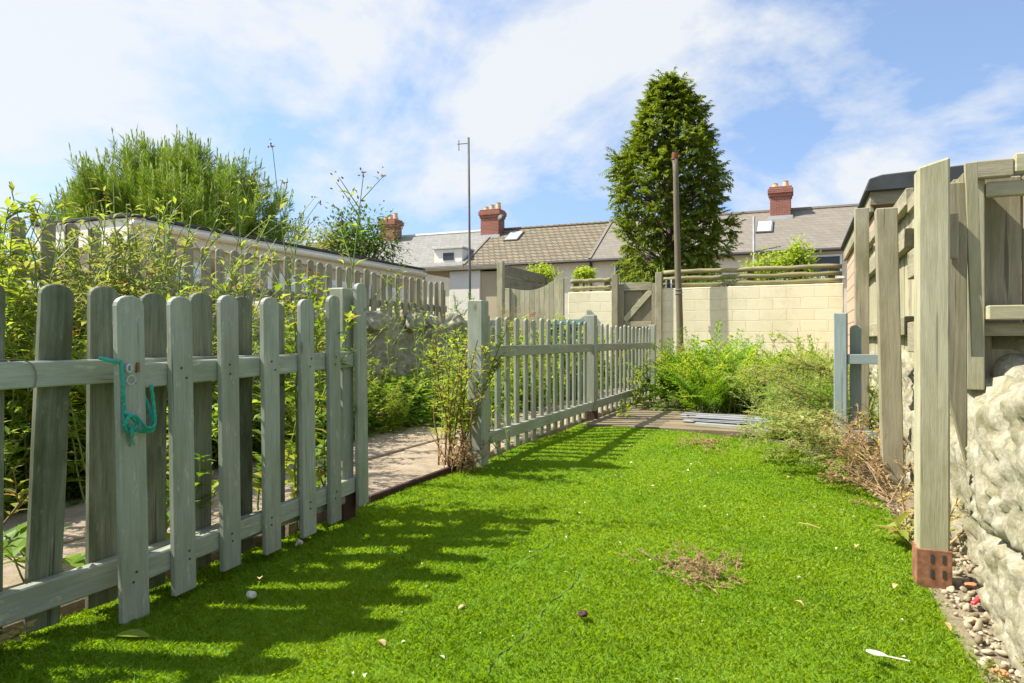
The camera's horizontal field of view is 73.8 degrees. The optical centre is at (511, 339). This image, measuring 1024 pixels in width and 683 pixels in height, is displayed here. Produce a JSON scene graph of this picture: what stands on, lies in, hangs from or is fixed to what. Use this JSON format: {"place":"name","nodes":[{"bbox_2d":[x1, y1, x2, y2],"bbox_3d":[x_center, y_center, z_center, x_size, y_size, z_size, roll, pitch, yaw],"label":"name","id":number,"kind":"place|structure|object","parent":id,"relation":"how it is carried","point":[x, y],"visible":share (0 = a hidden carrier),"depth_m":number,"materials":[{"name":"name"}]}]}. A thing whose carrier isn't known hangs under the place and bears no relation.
{"place":"outdoors","nodes":[
{"label":"outdoors","id":0,"kind":"place"},
{"bbox_2d":[2,383,668,641],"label":"path","id":1,"kind":"structure","parent":0,"point":[410,453],"depth_m":3.89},
{"bbox_2d":[3,389,32,517],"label":"leafy weed","id":2,"kind":"object","parent":1,"relation":"on","point":[8,457],"visible":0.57,"depth_m":2.93,"materials":[{"name":"green plant"}]},
{"bbox_2d":[0,448,74,552],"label":"straggly weed","id":3,"kind":"object","parent":1,"relation":"on","point":[19,500],"visible":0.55,"depth_m":1.82,"materials":[{"name":"green plant"}]},
{"bbox_2d":[3,202,83,507],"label":"tall weed","id":4,"kind":"object","parent":1,"relation":"on","point":[29,418],"visible":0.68,"depth_m":3.11,"materials":[{"name":"green plant"}]},
{"bbox_2d":[3,521,84,581],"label":"dock plant","id":5,"kind":"object","parent":1,"relation":"on","point":[76,560],"visible":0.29,"depth_m":2.07,"materials":[{"name":"green plant"}]},
{"bbox_2d":[34,332,85,502],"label":"leafy weed","id":6,"kind":"object","parent":1,"relation":"on","point":[83,456],"visible":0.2,"depth_m":3.11,"materials":[{"name":"green plant"}]},
{"bbox_2d":[0,282,196,497],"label":"leafy weed","id":7,"kind":"object","parent":1,"relation":"on","point":[21,396],"visible":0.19,"depth_m":3.10,"materials":[{"name":"green plant"}]},
{"bbox_2d":[41,249,216,414],"bbox_3d":[-2.128,0.154,3.736,0.817,1.251,1.179,0,0,-41],"label":"leafy weed","id":8,"kind":"object","parent":1,"relation":"on","point":[87,278],"visible":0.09,"depth_m":3.43,"materials":[{"name":"green plant"}]},
{"bbox_2d":[15,198,257,344],"bbox_3d":[-2.337,-0.031,4.175,1.589,1.622,0.917,0,0,21],"label":"leafy weed","id":9,"kind":"object","parent":1,"relation":"on","point":[186,241],"visible":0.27,"depth_m":3.99,"materials":[{"name":"green plant"}]},
{"bbox_2d":[7,177,290,396],"bbox_3d":[-2.286,-0.072,4.139,0.964,1.704,1.670,0,0,22],"label":"leafy weed","id":10,"kind":"object","parent":1,"relation":"on","point":[110,239],"visible":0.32,"depth_m":3.91,"materials":[{"name":"green plant"}]},
{"bbox_2d":[127,182,231,297],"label":"tall weed","id":11,"kind":"object","parent":1,"relation":"on","point":[162,225],"visible":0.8,"depth_m":3.81,"materials":[{"name":"green plant"}]},
{"bbox_2d":[166,420,218,538],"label":"leafy weed","id":12,"kind":"object","parent":1,"relation":"on","point":[201,470],"visible":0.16,"depth_m":2.25,"materials":[{"name":"green plant"}]},
{"bbox_2d":[129,169,276,411],"bbox_3d":[-1.710,-0.067,3.767,0.856,1.690,0.595,0,0,23],"label":"tall weed","id":13,"kind":"object","parent":1,"relation":"on","point":[174,199],"visible":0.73,"depth_m":3.74,"materials":[{"name":"green plant"}]},
{"bbox_2d":[197,178,296,354],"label":"tall weed","id":14,"kind":"object","parent":1,"relation":"on","point":[259,200],"visible":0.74,"depth_m":3.65,"materials":[{"name":"green plant"}]},
{"bbox_2d":[212,283,321,510],"bbox_3d":[-1.033,0.274,2.555,0.395,1.010,0.698,0,0,23],"label":"leafy weed","id":15,"kind":"object","parent":1,"relation":"on","point":[215,417],"visible":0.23,"depth_m":2.71,"materials":[{"name":"green plant"}]},
{"bbox_2d":[252,403,295,453],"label":"leafy weed","id":16,"kind":"object","parent":1,"relation":"on","point":[290,410],"visible":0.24,"depth_m":4.32,"materials":[{"name":"green plant"}]},
{"bbox_2d":[250,139,320,350],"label":"tall weed","id":17,"kind":"object","parent":1,"relation":"on","point":[281,205],"visible":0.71,"depth_m":3.16,"materials":[{"name":"green plant"}]},
{"bbox_2d":[250,212,328,402],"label":"tall weed","id":18,"kind":"object","parent":1,"relation":"on","point":[290,270],"visible":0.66,"depth_m":3.24,"materials":[{"name":"green plant"}]},
{"bbox_2d":[252,320,356,488],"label":"leafy weed","id":19,"kind":"object","parent":1,"relation":"on","point":[319,453],"visible":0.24,"depth_m":3.02,"materials":[{"name":"green plant"}]},
{"bbox_2d":[285,264,328,485],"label":"tall weed","id":20,"kind":"object","parent":1,"relation":"on","point":[321,473],"visible":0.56,"depth_m":3.08,"materials":[{"name":"green plant"}]},
{"bbox_2d":[3,362,630,521],"bbox_3d":[-0.820,0.559,6.851,1.804,0.449,11.652,0,0,23],"label":"ground cover","id":21,"kind":"object","parent":1,"relation":"on","point":[419,411],"visible":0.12,"depth_m":5.93,"materials":[{"name":"green plant"}]},
{"bbox_2d":[4,397,85,507],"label":"leafy weed","id":22,"kind":"object","parent":21,"relation":"on","point":[22,486],"visible":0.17,"depth_m":3.08,"materials":[{"name":"green plant"}]},
{"bbox_2d":[4,248,124,505],"bbox_3d":[-2.424,0.094,3.273,1.291,1.370,0.896,0,0,44],"label":"leafy weed","id":23,"kind":"object","parent":21,"relation":"on","point":[83,322],"visible":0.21,"depth_m":3.13,"materials":[{"name":"green plant"}]},
{"bbox_2d":[0,216,189,474],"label":"leafy weed","id":24,"kind":"object","parent":21,"relation":"on","point":[35,264],"visible":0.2,"depth_m":3.49,"materials":[{"name":"green plant"}]},
{"bbox_2d":[75,257,259,455],"bbox_3d":[-2.086,0.147,3.975,1.238,1.264,0.715,0,0,3],"label":"leafy weed","id":25,"kind":"object","parent":21,"relation":"on","point":[194,290],"visible":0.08,"depth_m":3.88,"materials":[{"name":"green plant"}]},
{"bbox_2d":[285,270,360,498],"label":"leafy weed","id":26,"kind":"object","parent":1,"relation":"on","point":[350,315],"visible":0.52,"depth_m":2.90,"materials":[{"name":"green plant"}]},
{"bbox_2d":[315,166,394,450],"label":"tall weed","id":27,"kind":"object","parent":1,"relation":"on","point":[354,225],"visible":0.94,"depth_m":2.94,"materials":[{"name":"green plant"}]},
{"bbox_2d":[368,377,407,432],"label":"leafy weed","id":28,"kind":"object","parent":1,"relation":"on","point":[389,413],"visible":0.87,"depth_m":5.49,"materials":[{"name":"green plant"}]},
{"bbox_2d":[421,314,503,439],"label":"leafy weed","id":29,"kind":"object","parent":1,"relation":"on","point":[455,362],"visible":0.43,"depth_m":5.18,"materials":[{"name":"green plant"}]},
{"bbox_2d":[427,315,528,429],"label":"leafy weed","id":30,"kind":"object","parent":1,"relation":"on","point":[511,398],"visible":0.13,"depth_m":5.49,"materials":[{"name":"green plant"}]},
{"bbox_2d":[551,319,584,397],"bbox_3d":[0.749,0.256,8.703,0.418,1.042,0.619,0,0,23],"label":"wheelie bin","id":31,"kind":"object","parent":1,"relation":"on","point":[581,321],"visible":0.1,"depth_m":8.45,"materials":[{"name":"plastic"}]},
{"bbox_2d":[420,266,526,318],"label":"garden shed","id":32,"kind":"structure","parent":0,"point":[483,282],"depth_m":15.60,"materials":[{"name":"paint"}]},
{"bbox_2d":[73,377,880,536],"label":"ground","id":33,"kind":"structure","parent":0,"point":[658,399],"depth_m":7.46,"materials":[{"name":"soil"}]},
{"bbox_2d":[0,252,86,433],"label":"leafy weed","id":34,"kind":"object","parent":33,"relation":"on","point":[20,292],"visible":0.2,"depth_m":3.18,"materials":[{"name":"green plant"}]},
{"bbox_2d":[0,229,86,422],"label":"leafy weed","id":35,"kind":"object","parent":33,"relation":"on","point":[8,273],"visible":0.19,"depth_m":3.21,"materials":[{"name":"green plant"}]},
{"bbox_2d":[0,194,87,403],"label":"leafy weed","id":36,"kind":"object","parent":33,"relation":"on","point":[14,209],"visible":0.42,"depth_m":3.52,"materials":[{"name":"green plant"}]},
{"bbox_2d":[0,202,262,396],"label":"leafy weed","id":37,"kind":"object","parent":33,"relation":"on","point":[138,247],"visible":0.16,"depth_m":4.33,"materials":[{"name":"green plant"}]},
{"bbox_2d":[22,124,312,292],"bbox_3d":[-8.008,-2.109,15.900,5.825,5.995,5.672,0,0,23],"label":"pine tree","id":38,"kind":"object","parent":33,"relation":"on","point":[176,165],"visible":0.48,"depth_m":14.52,"materials":[{"name":"green plant"}]},
{"bbox_2d":[32,213,426,312],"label":"outbuilding","id":39,"kind":"structure","parent":33,"relation":"on","point":[304,254],"depth_m":9.41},
{"bbox_2d":[6,290,503,421],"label":"stone wall","id":40,"kind":"structure","parent":33,"relation":"on","point":[407,358],"depth_m":7.84,"materials":[{"name":"stone"}]},
{"bbox_2d":[0,217,446,322],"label":"picket fence","id":41,"kind":"object","parent":40,"relation":"on","point":[439,295],"visible":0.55,"depth_m":5.77,"materials":[{"name":"wood"}]},
{"bbox_2d":[367,310,392,330],"bbox_3d":[-1.436,-0.198,7.160,0.256,0.202,0.453,6,2,23],"label":"cap stone","id":42,"kind":"object","parent":40,"relation":"on","point":[373,324],"visible":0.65,"depth_m":7.02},
{"bbox_2d":[296,220,351,251],"bbox_3d":[-4.090,-0.865,14.731,1.684,3.487,1.570,0,0,43],"label":"leafy tree","id":43,"kind":"object","parent":33,"relation":"on","point":[323,245],"visible":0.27,"depth_m":14.60,"materials":[{"name":"green plant"}]},
{"bbox_2d":[304,213,403,256],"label":"terraced house","id":44,"kind":"structure","parent":33,"relation":"on","point":[393,221],"depth_m":41.79,"materials":[{"name":"grey stone"}]},
{"bbox_2d":[302,187,416,264],"bbox_3d":[-3.457,-1.224,15.050,2.494,4.204,2.452,0,0,-30],"label":"leafy tree","id":45,"kind":"object","parent":33,"relation":"on","point":[362,244],"visible":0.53,"depth_m":14.84,"materials":[{"name":"green plant"}]},
{"bbox_2d":[374,262,413,406],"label":"tall weed","id":46,"kind":"object","parent":33,"relation":"on","point":[399,299],"visible":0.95,"depth_m":6.57,"materials":[{"name":"green plant"}]},
{"bbox_2d":[367,464,457,504],"bbox_3d":[-0.503,0.784,3.658,0.025,0.085,0.900,0,0,23],"label":"edging board","id":47,"kind":"object","parent":33,"relation":"on","point":[387,492],"visible":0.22,"depth_m":3.56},
{"bbox_2d":[396,301,445,422],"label":"tall weed","id":48,"kind":"object","parent":33,"relation":"on","point":[418,368],"visible":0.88,"depth_m":6.29,"materials":[{"name":"green plant"}]},
{"bbox_2d":[376,202,506,312],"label":"terraced house","id":49,"kind":"structure","parent":33,"relation":"on","point":[439,250],"depth_m":38.95,"materials":[{"name":"grey stone"}]},
{"bbox_2d":[457,137,470,298],"bbox_3d":[-0.908,-1.488,13.041,0.301,4.730,0.044,0,0,23],"label":"metal pole","id":50,"kind":"object","parent":33,"relation":"on","point":[469,227],"visible":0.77,"depth_m":12.98,"materials":[{"name":"metal"}]},
{"bbox_2d":[423,318,512,472],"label":"woody shrub","id":51,"kind":"object","parent":33,"relation":"on","point":[464,420],"visible":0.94,"depth_m":4.07,"materials":[{"name":"green plant"}]},
{"bbox_2d":[497,261,547,325],"bbox_3d":[0.276,-0.358,14.625,0.120,2.370,2.660,0,0,23],"label":"fence panel","id":52,"kind":"object","parent":33,"relation":"on","point":[503,272],"visible":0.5,"depth_m":13.97,"materials":[{"name":"wood"}]},
{"bbox_2d":[505,277,564,359],"bbox_3d":[0.422,-0.168,12.754,1.160,1.991,0.110,0,0,23],"label":"fence panel","id":53,"kind":"object","parent":33,"relation":"on","point":[549,299],"visible":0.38,"depth_m":12.73,"materials":[{"name":"wood"}]},
{"bbox_2d":[464,221,611,318],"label":"terraced house","id":54,"kind":"structure","parent":33,"relation":"on","point":[567,249],"depth_m":36.04,"materials":[{"name":"brown concrete"}]},
{"bbox_2d":[468,300,655,466],"bbox_3d":[0.839,0.292,6.712,0.106,1.070,5.472,0,0,23],"label":"picket fence","id":55,"kind":"object","parent":33,"relation":"on","point":[590,347],"visible":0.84,"depth_m":5.41,"materials":[{"name":"green paint"}]},
{"bbox_2d":[568,291,611,378],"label":"block wall","id":56,"kind":"structure","parent":33,"relation":"on","point":[581,305],"depth_m":12.51,"materials":[{"name":"concrete"}]},
{"bbox_2d":[570,278,611,291],"bbox_3d":[1.475,-0.711,12.666,0.789,0.857,0.169,0,0,23],"label":"log rail","id":57,"kind":"object","parent":56,"relation":"on","point":[607,286],"visible":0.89,"depth_m":12.60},
{"bbox_2d":[612,274,618,380],"bbox_3d":[1.867,-0.173,12.331,0.110,2.000,0.100,0,0,23],"label":"gate post","id":58,"kind":"object","parent":33,"relation":"on","point":[615,299],"visible":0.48,"depth_m":12.29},
{"bbox_2d":[619,282,654,376],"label":"garden gate","id":59,"kind":"structure","parent":58,"relation":"attached to","point":[637,304],"depth_m":12.24,"materials":[{"name":"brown wood"}]},
{"bbox_2d":[623,348,654,408],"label":"leafy weed","id":60,"kind":"object","parent":33,"relation":"on","point":[637,392],"visible":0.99,"depth_m":7.77,"materials":[{"name":"green plant"}]},
{"bbox_2d":[655,272,662,360],"bbox_3d":[2.589,-0.178,12.024,0.110,2.010,0.100,0,0,23],"label":"gate post","id":61,"kind":"object","parent":33,"relation":"on","point":[658,296],"visible":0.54,"depth_m":11.98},
{"bbox_2d":[583,409,753,436],"bbox_3d":[1.545,0.773,6.481,1.379,0.048,1.418,0,0,23],"label":"timber decking","id":62,"kind":"object","parent":33,"relation":"on","point":[665,420],"visible":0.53,"depth_m":6.21,"materials":[{"name":"wood"}]},
{"bbox_2d":[598,66,746,287],"bbox_3d":[4.174,-3.138,17.855,3.772,8.034,4.050,0,0,23],"label":"conifer tree","id":63,"kind":"object","parent":33,"relation":"on","point":[671,101],"visible":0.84,"depth_m":17.31,"materials":[{"name":"green plant"}]},
{"bbox_2d":[672,152,683,361],"bbox_3d":[2.841,-1.166,11.689,0.207,4.087,0.136,0,0,23],"label":"wooden pole","id":64,"kind":"object","parent":33,"relation":"on","point":[678,290],"visible":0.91,"depth_m":11.65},
{"bbox_2d":[635,326,748,404],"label":"feathery plant","id":65,"kind":"object","parent":33,"relation":"on","point":[676,358],"visible":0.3,"depth_m":8.08,"materials":[{"name":"green plant"}]},
{"bbox_2d":[663,346,744,412],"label":"feathery plant","id":66,"kind":"object","parent":33,"relation":"on","point":[714,397],"visible":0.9,"depth_m":7.04,"materials":[{"name":"green plant"}]},
{"bbox_2d":[658,341,771,411],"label":"feathery plant","id":67,"kind":"object","parent":33,"relation":"on","point":[700,369],"visible":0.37,"depth_m":7.31,"materials":[{"name":"green plant"}]},
{"bbox_2d":[671,321,763,407],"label":"feathery plant","id":68,"kind":"object","parent":33,"relation":"on","point":[714,340],"visible":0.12,"depth_m":7.80,"materials":[{"name":"green plant"}]},
{"bbox_2d":[590,181,858,312],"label":"terraced house","id":69,"kind":"structure","parent":33,"relation":"on","point":[780,222],"depth_m":31.93,"materials":[{"name":"grey stone"}]},
{"bbox_2d":[712,348,787,409],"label":"feathery plant","id":70,"kind":"object","parent":33,"relation":"on","point":[741,403],"visible":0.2,"depth_m":7.49,"materials":[{"name":"green plant"}]},
{"bbox_2d":[662,283,843,361],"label":"block wall","id":71,"kind":"structure","parent":33,"relation":"on","point":[804,309],"depth_m":11.39,"materials":[{"name":"concrete"}]},
{"bbox_2d":[663,264,841,287],"bbox_3d":[4.022,-0.759,11.585,2.856,0.951,0.169,0,0,23],"label":"log rail","id":72,"kind":"object","parent":71,"relation":"on","point":[831,273],"visible":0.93,"depth_m":11.46,"materials":[{"name":"wood"}]},
{"bbox_2d":[638,376,875,438],"bbox_3d":[2.929,0.589,8.310,2.281,0.384,6.368,0,0,23],"label":"weed cover","id":73,"kind":"object","parent":33,"relation":"on","point":[683,406],"visible":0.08,"depth_m":7.18,"materials":[{"name":"green plant"}]},
{"bbox_2d":[738,245,798,280],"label":"shrub","id":74,"kind":"object","parent":33,"relation":"on","point":[771,261],"visible":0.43,"depth_m":12.58,"materials":[{"name":"green plant"}]},
{"bbox_2d":[716,342,833,415],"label":"leggy weed","id":75,"kind":"object","parent":33,"relation":"on","point":[815,385],"visible":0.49,"depth_m":6.70,"materials":[{"name":"green plant"}]},
{"bbox_2d":[775,233,821,284],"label":"shrub","id":76,"kind":"object","parent":33,"relation":"on","point":[793,248],"visible":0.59,"depth_m":12.42,"materials":[{"name":"green plant"}]},
{"bbox_2d":[834,313,878,460],"bbox_3d":[2.324,0.325,4.534,0.330,1.005,0.114,0,0,30],"label":"picket fence","id":77,"kind":"object","parent":33,"relation":"on","point":[855,358],"visible":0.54,"depth_m":4.55,"materials":[{"name":"blue paint"}]},
{"bbox_2d":[854,158,983,589],"bbox_3d":[2.332,-0.073,4.339,0.229,1.800,4.804,0,0,23],"label":"board fence","id":78,"kind":"object","parent":33,"relation":"on","point":[910,280],"visible":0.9,"depth_m":2.26,"materials":[{"name":"wood"}]},
{"bbox_2d":[869,348,1023,565],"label":"stone wall","id":79,"kind":"structure","parent":33,"relation":"on","point":[1008,372],"depth_m":2.45,"materials":[{"name":"stone"}]},
{"bbox_2d":[965,382,1023,681],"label":"stone wall","id":80,"kind":"structure","parent":33,"relation":"on","point":[994,448],"depth_m":1.69,"materials":[{"name":"stone"}]},
{"bbox_2d":[992,336,1023,354],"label":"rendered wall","id":81,"kind":"structure","parent":33,"relation":"on","point":[1015,343],"depth_m":2.43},
{"bbox_2d":[0,419,998,682],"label":"lawn","id":82,"kind":"structure","parent":0,"point":[694,678],"depth_m":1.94,"materials":[{"name":"plant"}]},
{"bbox_2d":[0,284,355,645],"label":"picket fence","id":83,"kind":"object","parent":82,"relation":"on","point":[49,376],"visible":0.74,"depth_m":1.92,"materials":[{"name":"paint"}]},
{"bbox_2d":[112,283,368,625],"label":"picket gate","id":84,"kind":"structure","parent":82,"relation":"on","point":[180,372],"depth_m":2.19,"materials":[{"name":"green paint"}]},
{"bbox_2d":[98,356,156,445],"bbox_3d":[-1.049,0.163,1.873,0.115,0.239,0.134,0,1,19],"label":"rope","id":85,"kind":"object","parent":84,"relation":"attached to","point":[136,419],"visible":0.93,"depth_m":1.83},
{"bbox_2d":[430,427,500,472],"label":"dead clump","id":86,"kind":"object","parent":82,"relation":"on","point":[461,455],"visible":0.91,"depth_m":4.02,"materials":[{"name":"brown plant"}]},
{"bbox_2d":[617,539,745,595],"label":"dead clump","id":87,"kind":"object","parent":82,"relation":"on","point":[715,572],"visible":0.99,"depth_m":2.25,"materials":[{"name":"brown plant"}]},
{"bbox_2d":[735,377,830,439],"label":"cut branch","id":88,"kind":"object","parent":82,"relation":"on","point":[765,424],"visible":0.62,"depth_m":4.68,"materials":[{"name":"green plant"}]},
{"bbox_2d":[739,403,836,456],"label":"cut branch","id":89,"kind":"object","parent":82,"relation":"on","point":[765,437],"visible":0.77,"depth_m":4.33,"materials":[{"name":"green plant"}]},
{"bbox_2d":[774,391,818,437],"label":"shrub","id":90,"kind":"object","parent":82,"relation":"on","point":[795,405],"visible":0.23,"depth_m":4.79,"materials":[{"name":"green plant"}]},
{"bbox_2d":[740,357,832,424],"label":"cut branch","id":91,"kind":"object","parent":90,"relation":"on","point":[784,401],"visible":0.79,"depth_m":4.86,"materials":[{"name":"green plant"}]},
{"bbox_2d":[760,341,833,384],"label":"cut branch","id":92,"kind":"object","parent":91,"relation":"on","point":[797,366],"visible":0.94,"depth_m":4.87,"materials":[{"name":"green plant"}]},
{"bbox_2d":[759,421,842,469],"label":"cut branch","id":93,"kind":"object","parent":82,"relation":"on","point":[782,452],"visible":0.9,"depth_m":3.94,"materials":[{"name":"green plant"}]},
{"bbox_2d":[807,434,872,471],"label":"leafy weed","id":94,"kind":"object","parent":82,"relation":"on","point":[821,458],"visible":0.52,"depth_m":3.72,"materials":[{"name":"brown plant"}]},
{"bbox_2d":[778,420,858,451],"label":"cut branch","id":95,"kind":"object","parent":94,"relation":"on","point":[814,437],"visible":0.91,"depth_m":3.71,"materials":[{"name":"brown plant"}]},
{"bbox_2d":[815,428,874,454],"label":"cut branch","id":96,"kind":"object","parent":82,"relation":"on","point":[820,453],"visible":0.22,"depth_m":4.00,"materials":[{"name":"green plant"}]},
{"bbox_2d":[738,400,840,443],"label":"cut branch","id":97,"kind":"object","parent":96,"relation":"on","point":[794,422],"visible":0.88,"depth_m":4.03,"materials":[{"name":"green plant"}]},
{"bbox_2d":[0,0,1023,287],"label":"sky","id":98,"kind":"structure","parent":0,"point":[825,98],"materials":[{"name":"blue"}]},
{"bbox_2d":[840,165,1023,388],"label":"garden shed","id":99,"kind":"structure","parent":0,"point":[884,191],"depth_m":6.58,"materials":[{"name":"wood"}]},
{"bbox_2d":[852,475,1021,682],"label":"gravel ground","id":100,"kind":"structure","parent":0,"point":[958,620],"depth_m":1.98,"materials":[{"name":"gravel"}]},
{"bbox_2d":[817,447,889,492],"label":"dry stalks","id":101,"kind":"object","parent":100,"relation":"on","point":[841,454],"visible":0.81,"depth_m":3.47,"materials":[{"name":"brown plant"}]},
{"bbox_2d":[813,421,907,490],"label":"dry stalks","id":102,"kind":"object","parent":101,"relation":"on","point":[872,461],"visible":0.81,"depth_m":3.54,"materials":[{"name":"brown plant"}]},
{"bbox_2d":[814,452,901,503],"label":"dry stalks","id":103,"kind":"object","parent":100,"relation":"on","point":[860,480],"visible":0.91,"depth_m":3.30,"materials":[{"name":"brown plant"}]},
{"bbox_2d":[818,438,913,503],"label":"dry stalks","id":104,"kind":"object","parent":100,"relation":"on","point":[846,446],"visible":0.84,"depth_m":3.28,"materials":[{"name":"brown plant"}]},
{"bbox_2d":[871,512,959,547],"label":"dock plant","id":105,"kind":"object","parent":100,"relation":"on","point":[898,523],"visible":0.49,"depth_m":2.54,"materials":[{"name":"green plant"}]},
{"bbox_2d":[897,482,965,545],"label":"straw weed","id":106,"kind":"object","parent":100,"relation":"on","point":[904,498],"visible":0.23,"depth_m":2.70,"materials":[{"name":"beige plant"}]},
{"bbox_2d":[978,656,1023,682],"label":"weed","id":107,"kind":"object","parent":100,"relation":"on","point":[986,672],"visible":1,"depth_m":1.44,"materials":[{"name":"green plant"}]},
{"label":"raised ground","id":108,"kind":"structure","parent":0,"visible":0},
{"bbox_2d":[967,152,1023,389],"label":"fence panel","id":109,"kind":"object","parent":108,"relation":"on","point":[1000,189],"visible":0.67,"depth_m":2.42,"materials":[{"name":"wood"}]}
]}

